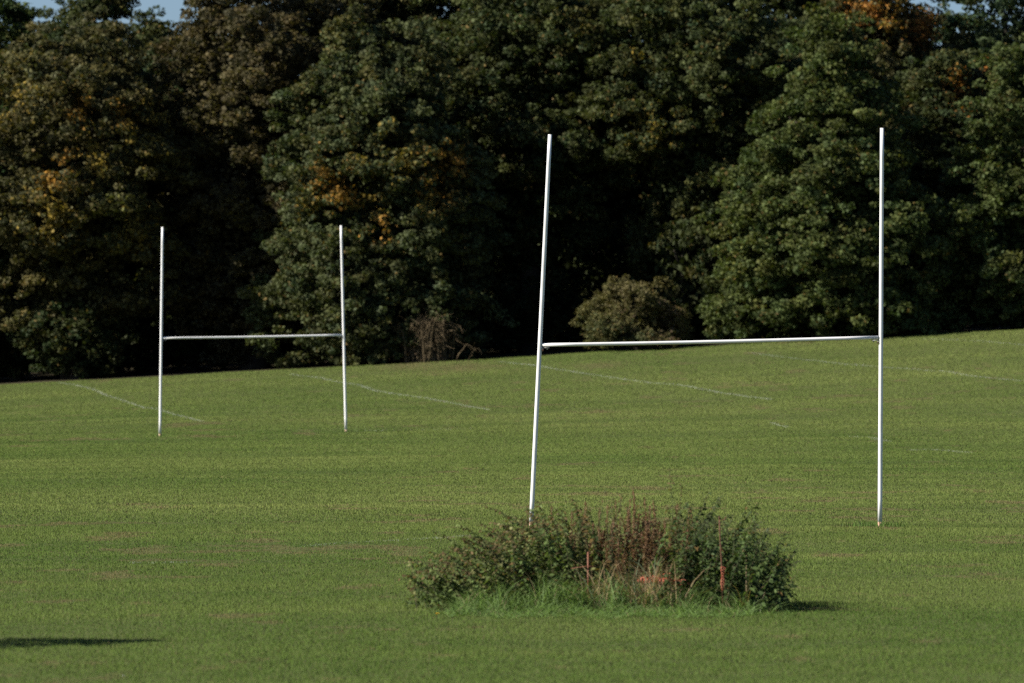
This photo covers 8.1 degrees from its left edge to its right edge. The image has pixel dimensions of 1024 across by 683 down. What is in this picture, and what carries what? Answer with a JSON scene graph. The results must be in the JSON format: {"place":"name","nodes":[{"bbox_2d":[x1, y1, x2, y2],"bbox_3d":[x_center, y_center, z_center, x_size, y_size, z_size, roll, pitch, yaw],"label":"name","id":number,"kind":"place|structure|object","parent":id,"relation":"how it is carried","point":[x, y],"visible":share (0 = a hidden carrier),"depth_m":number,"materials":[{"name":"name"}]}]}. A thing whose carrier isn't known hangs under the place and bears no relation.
{"place":"outdoors","nodes":[
{"label":"outdoors","id":0,"kind":"place"},
{"bbox_2d":[0,0,1022,45],"label":"sky","id":1,"kind":"structure","parent":0,"point":[172,7],"materials":[{"name":"blue"}]},
{"bbox_2d":[0,329,1023,682],"bbox_3d":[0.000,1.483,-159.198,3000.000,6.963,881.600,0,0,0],"label":"playing field","id":2,"kind":"structure","parent":0,"point":[558,412],"depth_m":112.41,"materials":[{"name":"green plant"}]},
{"bbox_2d":[57,382,203,421],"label":"pitch line","id":3,"kind":"object","parent":2,"relation":"on","point":[128,402],"visible":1,"depth_m":257.46,"materials":[{"name":"white paint"}]},
{"bbox_2d":[126,561,192,563],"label":"pitch line","id":4,"kind":"object","parent":2,"relation":"on","point":[137,562],"visible":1,"depth_m":99.41,"materials":[{"name":"white paint"}]},
{"bbox_2d":[159,225,346,435],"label":"rugby goal","id":5,"kind":"object","parent":2,"relation":"on","point":[342,335],"visible":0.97,"depth_m":215.56,"materials":[{"name":"white paint"}]},
{"bbox_2d":[294,534,475,546],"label":"pitch line","id":6,"kind":"object","parent":2,"relation":"on","point":[406,539],"visible":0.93,"depth_m":109.33,"materials":[{"name":"white paint"}]},
{"bbox_2d":[289,373,489,409],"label":"pitch line","id":7,"kind":"object","parent":2,"relation":"on","point":[372,389],"visible":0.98,"depth_m":256.98,"materials":[{"name":"white paint"}]},
{"bbox_2d":[384,303,480,362],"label":"dry bramble","id":8,"kind":"object","parent":2,"relation":"on","point":[425,349],"visible":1,"depth_m":280.56,"materials":[{"name":"brown plant"}]},
{"bbox_2d":[398,505,629,610],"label":"weed bush","id":9,"kind":"object","parent":2,"relation":"on","point":[482,569],"visible":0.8,"depth_m":83.02,"materials":[{"name":"green plant"}]},
{"bbox_2d":[520,506,532,552],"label":"dock plant","id":10,"kind":"object","parent":2,"relation":"on","point":[527,526],"visible":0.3,"depth_m":84.74,"materials":[{"name":"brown plant"}]},
{"bbox_2d":[491,495,612,604],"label":"weed bush","id":11,"kind":"object","parent":2,"relation":"on","point":[556,548],"visible":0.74,"depth_m":83.06,"materials":[{"name":"green plant"}]},
{"bbox_2d":[550,505,556,560],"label":"dock plant","id":12,"kind":"object","parent":2,"relation":"on","point":[551,508],"visible":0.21,"depth_m":84.76,"materials":[{"name":"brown plant"}]},
{"bbox_2d":[567,511,573,556],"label":"dock plant","id":13,"kind":"object","parent":2,"relation":"on","point":[571,513],"visible":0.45,"depth_m":84.12,"materials":[{"name":"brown plant"}]},
{"bbox_2d":[569,521,582,571],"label":"dock plant","id":14,"kind":"object","parent":2,"relation":"on","point":[574,543],"visible":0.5,"depth_m":83.81,"materials":[{"name":"brown plant"}]},
{"bbox_2d":[571,552,594,601],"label":"marker stake","id":15,"kind":"object","parent":2,"relation":"on","point":[587,566],"visible":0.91,"depth_m":82.56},
{"bbox_2d":[580,501,588,549],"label":"dock plant","id":16,"kind":"object","parent":2,"relation":"on","point":[585,503],"visible":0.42,"depth_m":84.58,"materials":[{"name":"brown plant"}]},
{"bbox_2d":[586,523,594,588],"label":"dock plant","id":17,"kind":"object","parent":2,"relation":"on","point":[591,562],"visible":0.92,"depth_m":83.38,"materials":[{"name":"brown plant"}]},
{"bbox_2d":[592,509,605,582],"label":"dock plant","id":18,"kind":"object","parent":2,"relation":"on","point":[602,538],"visible":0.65,"depth_m":84.14,"materials":[{"name":"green plant"}]},
{"bbox_2d":[596,528,604,572],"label":"dock plant","id":19,"kind":"object","parent":2,"relation":"on","point":[600,554],"visible":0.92,"depth_m":83.49,"materials":[{"name":"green plant"}]},
{"bbox_2d":[599,521,615,588],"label":"dock plant","id":20,"kind":"object","parent":2,"relation":"on","point":[607,552],"visible":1,"depth_m":82.98,"materials":[{"name":"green plant"}]},
{"bbox_2d":[599,505,615,574],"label":"dock plant","id":21,"kind":"object","parent":2,"relation":"on","point":[607,509],"visible":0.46,"depth_m":84.27,"materials":[{"name":"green plant"}]},
{"bbox_2d":[604,526,619,576],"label":"dock plant","id":22,"kind":"object","parent":2,"relation":"on","point":[613,551],"visible":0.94,"depth_m":83.49,"materials":[{"name":"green plant"}]},
{"bbox_2d":[603,520,624,575],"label":"dock plant","id":23,"kind":"object","parent":2,"relation":"on","point":[614,547],"visible":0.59,"depth_m":83.74,"materials":[{"name":"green plant"}]},
{"bbox_2d":[606,499,622,580],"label":"dock plant","id":24,"kind":"object","parent":2,"relation":"on","point":[617,527],"visible":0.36,"depth_m":84.71,"materials":[{"name":"brown plant"}]},
{"bbox_2d":[614,539,627,584],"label":"dock plant","id":25,"kind":"object","parent":2,"relation":"on","point":[620,566],"visible":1,"depth_m":82.72,"materials":[{"name":"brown plant"}]},
{"bbox_2d":[618,510,635,587],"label":"dock plant","id":26,"kind":"object","parent":2,"relation":"on","point":[623,543],"visible":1,"depth_m":83.06,"materials":[{"name":"brown plant"}]},
{"bbox_2d":[621,498,632,577],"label":"dock plant","id":27,"kind":"object","parent":2,"relation":"on","point":[624,525],"visible":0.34,"depth_m":84.54,"materials":[{"name":"brown plant"}]},
{"bbox_2d":[620,533,638,582],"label":"dock plant","id":28,"kind":"object","parent":2,"relation":"on","point":[630,555],"visible":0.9,"depth_m":83.34,"materials":[{"name":"brown plant"}]},
{"bbox_2d":[573,470,686,603],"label":"weed bush","id":29,"kind":"object","parent":2,"relation":"on","point":[637,540],"visible":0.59,"depth_m":83.22,"materials":[{"name":"green plant"}]},
{"bbox_2d":[626,496,640,580],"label":"dock plant","id":30,"kind":"object","parent":2,"relation":"on","point":[629,519],"visible":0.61,"depth_m":84.35,"materials":[{"name":"brown plant"}]},
{"bbox_2d":[499,361,771,399],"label":"pitch line","id":31,"kind":"object","parent":2,"relation":"on","point":[643,381],"visible":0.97,"depth_m":256.11,"materials":[{"name":"white paint"}]},
{"bbox_2d":[629,520,644,587],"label":"dock plant","id":32,"kind":"object","parent":2,"relation":"on","point":[636,547],"visible":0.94,"depth_m":83.59,"materials":[{"name":"brown plant"}]},
{"bbox_2d":[631,532,645,588],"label":"dock plant","id":33,"kind":"object","parent":2,"relation":"on","point":[641,556],"visible":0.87,"depth_m":83.44,"materials":[{"name":"brown plant"}]},
{"bbox_2d":[632,489,647,575],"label":"dock plant","id":34,"kind":"object","parent":2,"relation":"on","point":[639,515],"visible":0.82,"depth_m":84.02,"materials":[{"name":"brown plant"}]},
{"bbox_2d":[641,497,650,585],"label":"dock plant","id":35,"kind":"object","parent":2,"relation":"on","point":[648,521],"visible":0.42,"depth_m":84.11,"materials":[{"name":"brown plant"}]},
{"bbox_2d":[634,525,658,579],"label":"dock plant","id":36,"kind":"object","parent":2,"relation":"on","point":[645,556],"visible":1,"depth_m":82.89,"materials":[{"name":"brown plant"}]},
{"bbox_2d":[641,505,651,586],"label":"dock plant","id":37,"kind":"object","parent":2,"relation":"on","point":[649,509],"visible":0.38,"depth_m":84.74,"materials":[{"name":"brown plant"}]},
{"bbox_2d":[639,516,655,575],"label":"dock plant","id":38,"kind":"object","parent":2,"relation":"on","point":[650,547],"visible":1,"depth_m":83.22,"materials":[{"name":"brown plant"}]},
{"bbox_2d":[646,525,658,586],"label":"dock plant","id":39,"kind":"object","parent":2,"relation":"on","point":[649,528],"visible":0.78,"depth_m":83.66,"materials":[{"name":"brown plant"}]},
{"bbox_2d":[644,507,662,567],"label":"dock plant","id":40,"kind":"object","parent":2,"relation":"on","point":[654,514],"visible":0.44,"depth_m":84.45,"materials":[{"name":"brown plant"}]},
{"bbox_2d":[652,500,666,589],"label":"dock plant","id":41,"kind":"object","parent":2,"relation":"on","point":[653,503],"visible":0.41,"depth_m":84.58,"materials":[{"name":"brown plant"}]},
{"bbox_2d":[530,556,791,612],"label":"dry grass tuft","id":42,"kind":"object","parent":2,"relation":"on","point":[651,588],"visible":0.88,"depth_m":82.40,"materials":[{"name":"green plant"}]},
{"bbox_2d":[652,520,671,579],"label":"dock plant","id":43,"kind":"object","parent":2,"relation":"on","point":[667,551],"visible":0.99,"depth_m":83.01,"materials":[{"name":"brown plant"}]},
{"bbox_2d":[664,533,675,578],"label":"dock plant","id":44,"kind":"object","parent":2,"relation":"on","point":[668,557],"visible":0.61,"depth_m":83.50,"materials":[{"name":"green plant"}]},
{"bbox_2d":[668,504,678,564],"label":"dock plant","id":45,"kind":"object","parent":2,"relation":"on","point":[671,527],"visible":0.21,"depth_m":84.05,"materials":[{"name":"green plant"}]},
{"bbox_2d":[679,506,690,542],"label":"dock plant","id":46,"kind":"object","parent":2,"relation":"on","point":[686,524],"visible":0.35,"depth_m":84.46,"materials":[{"name":"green plant"}]},
{"bbox_2d":[680,530,696,576],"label":"dock plant","id":47,"kind":"object","parent":2,"relation":"on","point":[686,547],"visible":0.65,"depth_m":83.32,"materials":[{"name":"brown plant"}]},
{"bbox_2d":[529,128,883,525],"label":"rugby goal","id":48,"kind":"object","parent":2,"relation":"on","point":[541,345],"visible":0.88,"depth_m":117.24,"materials":[{"name":"white paint"}]},
{"bbox_2d":[718,517,726,609],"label":"fencing pin","id":49,"kind":"object","parent":2,"relation":"on","point":[719,518],"visible":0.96,"depth_m":82.30,"materials":[{"name":"metal"}]},
{"bbox_2d":[720,567,724,589],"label":"scrap","id":50,"kind":"object","parent":49,"relation":"attached to","point":[723,581],"visible":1,"depth_m":82.29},
{"bbox_2d":[643,492,801,612],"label":"weed bush","id":51,"kind":"object","parent":2,"relation":"on","point":[700,561],"visible":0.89,"depth_m":82.78,"materials":[{"name":"green plant"}]},
{"bbox_2d":[637,572,689,584],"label":"safety mesh","id":52,"kind":"object","parent":51,"relation":"in","point":[659,577],"visible":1,"depth_m":82.61,"materials":[{"name":"orange plastic"}]},
{"bbox_2d":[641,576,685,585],"bbox_3d":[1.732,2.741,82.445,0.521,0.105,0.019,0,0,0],"label":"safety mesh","id":53,"kind":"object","parent":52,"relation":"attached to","point":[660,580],"visible":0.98,"depth_m":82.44,"materials":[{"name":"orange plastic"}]},
{"bbox_2d":[848,436,890,441],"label":"pitch line","id":54,"kind":"object","parent":2,"relation":"on","point":[871,437],"visible":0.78,"depth_m":196.62,"materials":[{"name":"white paint"}]},
{"bbox_2d":[749,352,1022,380],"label":"pitch line","id":55,"kind":"object","parent":2,"relation":"on","point":[883,367],"visible":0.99,"depth_m":260.68,"materials":[{"name":"white paint"}]},
{"bbox_2d":[907,449,972,452],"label":"pitch line","id":56,"kind":"object","parent":2,"relation":"on","point":[943,450],"visible":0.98,"depth_m":182.69,"materials":[{"name":"white paint"}]},
{"bbox_2d":[926,338,1023,345],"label":"pitch line","id":57,"kind":"object","parent":2,"relation":"on","point":[977,341],"visible":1,"depth_m":274.46,"materials":[{"name":"white paint"}]},
{"bbox_2d":[0,321,1023,384],"bbox_3d":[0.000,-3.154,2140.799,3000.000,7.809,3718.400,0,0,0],"label":"woodland floor","id":58,"kind":"structure","parent":0,"point":[170,370],"depth_m":288.74,"materials":[{"name":"brown plant"}]},
{"bbox_2d":[0,281,50,380],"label":"understorey bush","id":59,"kind":"object","parent":58,"relation":"on","point":[17,368],"visible":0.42,"depth_m":288.69,"materials":[{"name":"green plant"}]},
{"bbox_2d":[0,0,58,376],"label":"broadleaf tree","id":60,"kind":"object","parent":58,"relation":"on","point":[16,16],"visible":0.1,"depth_m":299.83,"materials":[{"name":"green plant"}]},
{"bbox_2d":[0,257,132,375],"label":"understorey bush","id":61,"kind":"object","parent":58,"relation":"on","point":[131,265],"depth_m":296.08,"materials":[{"name":"green plant"}]},
{"bbox_2d":[27,5,111,372],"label":"broadleaf tree","id":62,"kind":"object","parent":58,"relation":"on","point":[44,13],"depth_m":305.20,"materials":[{"name":"green plant"}]},
{"bbox_2d":[6,298,141,379],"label":"understorey bush","id":63,"kind":"object","parent":58,"relation":"on","point":[58,355],"visible":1,"depth_m":285.06,"materials":[{"name":"green plant"}]},
{"bbox_2d":[14,0,188,373],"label":"broadleaf tree","id":64,"kind":"object","parent":58,"relation":"on","point":[119,9],"visible":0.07,"depth_m":296.98,"materials":[{"name":"green plant"}]},
{"bbox_2d":[0,5,221,378],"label":"broadleaf tree","id":65,"kind":"object","parent":58,"relation":"on","point":[103,152],"visible":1,"depth_m":284.35,"materials":[{"name":"green plant"}]},
{"bbox_2d":[123,5,225,367],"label":"broadleaf tree","id":66,"kind":"object","parent":58,"relation":"on","point":[151,29],"visible":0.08,"depth_m":303.22,"materials":[{"name":"green plant"}]},
{"bbox_2d":[120,264,230,370],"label":"understorey bush","id":67,"kind":"object","parent":58,"relation":"on","point":[187,350],"visible":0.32,"depth_m":292.18,"materials":[{"name":"green plant"}]},
{"bbox_2d":[197,143,280,349],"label":"broadleaf tree","id":68,"kind":"object","parent":58,"relation":"on","point":[219,250],"depth_m":310.09,"materials":[{"name":"green plant"}]},
{"bbox_2d":[139,0,358,368],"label":"broadleaf tree","id":69,"kind":"object","parent":58,"relation":"on","point":[249,81],"visible":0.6,"depth_m":286.79,"materials":[{"name":"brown plant"}]},
{"bbox_2d":[205,299,322,366],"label":"understorey bush","id":70,"kind":"object","parent":58,"relation":"on","point":[285,347],"visible":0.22,"depth_m":290.33,"materials":[{"name":"green plant"}]},
{"bbox_2d":[204,0,464,360],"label":"broadleaf tree","id":71,"kind":"object","parent":58,"relation":"on","point":[369,13],"visible":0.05,"depth_m":297.08,"materials":[{"name":"green plant"}]},
{"bbox_2d":[293,293,405,365],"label":"edge bush","id":72,"kind":"object","parent":58,"relation":"on","point":[301,341],"visible":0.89,"depth_m":282.08,"materials":[{"name":"green plant"}]},
{"bbox_2d":[236,2,519,368],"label":"broadleaf tree","id":73,"kind":"object","parent":58,"relation":"on","point":[368,118],"visible":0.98,"depth_m":282.21,"materials":[{"name":"green plant"}]},
{"bbox_2d":[381,239,502,342],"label":"understorey bush","id":74,"kind":"object","parent":58,"relation":"on","point":[491,262],"visible":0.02,"depth_m":293.10,"materials":[{"name":"green plant"}]},
{"bbox_2d":[325,0,562,263],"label":"broadleaf tree","id":75,"kind":"object","parent":58,"relation":"on","point":[421,7],"visible":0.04,"depth_m":298.35,"materials":[{"name":"green plant"}]},
{"bbox_2d":[423,273,570,354],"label":"understorey bush","id":76,"kind":"object","parent":58,"relation":"on","point":[504,338],"visible":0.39,"depth_m":290.38,"materials":[{"name":"green plant"}]},
{"bbox_2d":[423,0,653,352],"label":"broadleaf tree","id":77,"kind":"object","parent":58,"relation":"on","point":[554,36],"visible":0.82,"depth_m":289.38,"materials":[{"name":"green plant"}]},
{"bbox_2d":[483,260,610,350],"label":"understorey bush","id":78,"kind":"object","parent":58,"relation":"on","point":[557,280],"visible":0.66,"depth_m":292.25,"materials":[{"name":"green plant"}]},
{"bbox_2d":[538,216,672,346],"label":"understorey bush","id":79,"kind":"object","parent":58,"relation":"on","point":[619,268],"visible":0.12,"depth_m":295.79,"materials":[{"name":"green plant"}]},
{"bbox_2d":[518,0,728,281],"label":"broadleaf tree","id":80,"kind":"object","parent":58,"relation":"on","point":[624,204],"visible":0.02,"depth_m":299.69,"materials":[{"name":"green plant"}]},
{"bbox_2d":[569,274,695,350],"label":"edge bush","id":81,"kind":"object","parent":58,"relation":"on","point":[607,324],"visible":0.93,"depth_m":280.68,"materials":[{"name":"green plant"}]},
{"bbox_2d":[582,192,725,326],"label":"understorey bush","id":82,"kind":"object","parent":58,"relation":"on","point":[623,218],"visible":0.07,"depth_m":298.56,"materials":[{"name":"green plant"}]},
{"bbox_2d":[628,249,718,339],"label":"understorey bush","id":83,"kind":"object","parent":58,"relation":"on","point":[649,266],"visible":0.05,"depth_m":293.17,"materials":[{"name":"green plant"}]},
{"bbox_2d":[621,218,746,345],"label":"understorey bush","id":84,"kind":"object","parent":58,"relation":"on","point":[684,293],"visible":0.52,"depth_m":286.48,"materials":[{"name":"green plant"}]},
{"bbox_2d":[574,0,803,344],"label":"broadleaf tree","id":85,"kind":"object","parent":58,"relation":"on","point":[702,79],"visible":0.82,"depth_m":287.41,"materials":[{"name":"green plant"}]},
{"bbox_2d":[690,261,800,326],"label":"understorey bush","id":86,"kind":"object","parent":58,"relation":"on","point":[708,288],"visible":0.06,"depth_m":288.94,"materials":[{"name":"green plant"}]},
{"bbox_2d":[693,252,827,339],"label":"edge bush","id":87,"kind":"object","parent":58,"relation":"on","point":[717,278],"visible":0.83,"depth_m":281.97,"materials":[{"name":"green plant"}]},
{"bbox_2d":[643,0,883,242],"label":"broadleaf tree","id":88,"kind":"object","parent":58,"relation":"on","point":[792,10],"visible":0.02,"depth_m":299.70,"materials":[{"name":"green plant"}]},
{"bbox_2d":[691,1,975,339],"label":"broadleaf tree","id":89,"kind":"object","parent":58,"relation":"on","point":[818,224],"visible":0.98,"depth_m":281.46,"materials":[{"name":"green plant"}]},
{"bbox_2d":[796,0,982,190],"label":"broadleaf tree","id":90,"kind":"object","parent":58,"relation":"on","point":[914,26],"visible":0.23,"depth_m":296.77,"materials":[{"name":"green plant"}]},
{"bbox_2d":[890,34,1020,327],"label":"broadleaf tree","id":91,"kind":"object","parent":58,"relation":"on","point":[939,79],"visible":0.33,"depth_m":291.22,"materials":[{"name":"green plant"}]},
{"bbox_2d":[923,33,1023,328],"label":"broadleaf tree","id":92,"kind":"object","parent":58,"relation":"on","point":[992,278],"visible":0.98,"depth_m":283.19,"materials":[{"name":"green plant"}]},
{"bbox_2d":[925,0,1023,315],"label":"broadleaf tree","id":93,"kind":"object","parent":58,"relation":"on","point":[972,24],"visible":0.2,"depth_m":301.51,"materials":[{"name":"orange plant"}]},
{"bbox_2d":[974,19,1023,258],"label":"broadleaf tree","id":94,"kind":"object","parent":58,"relation":"on","point":[1014,38],"depth_m":312.34,"materials":[{"name":"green plant"}]},
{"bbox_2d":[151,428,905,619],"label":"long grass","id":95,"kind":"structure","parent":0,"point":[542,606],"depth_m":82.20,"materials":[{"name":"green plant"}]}
]}

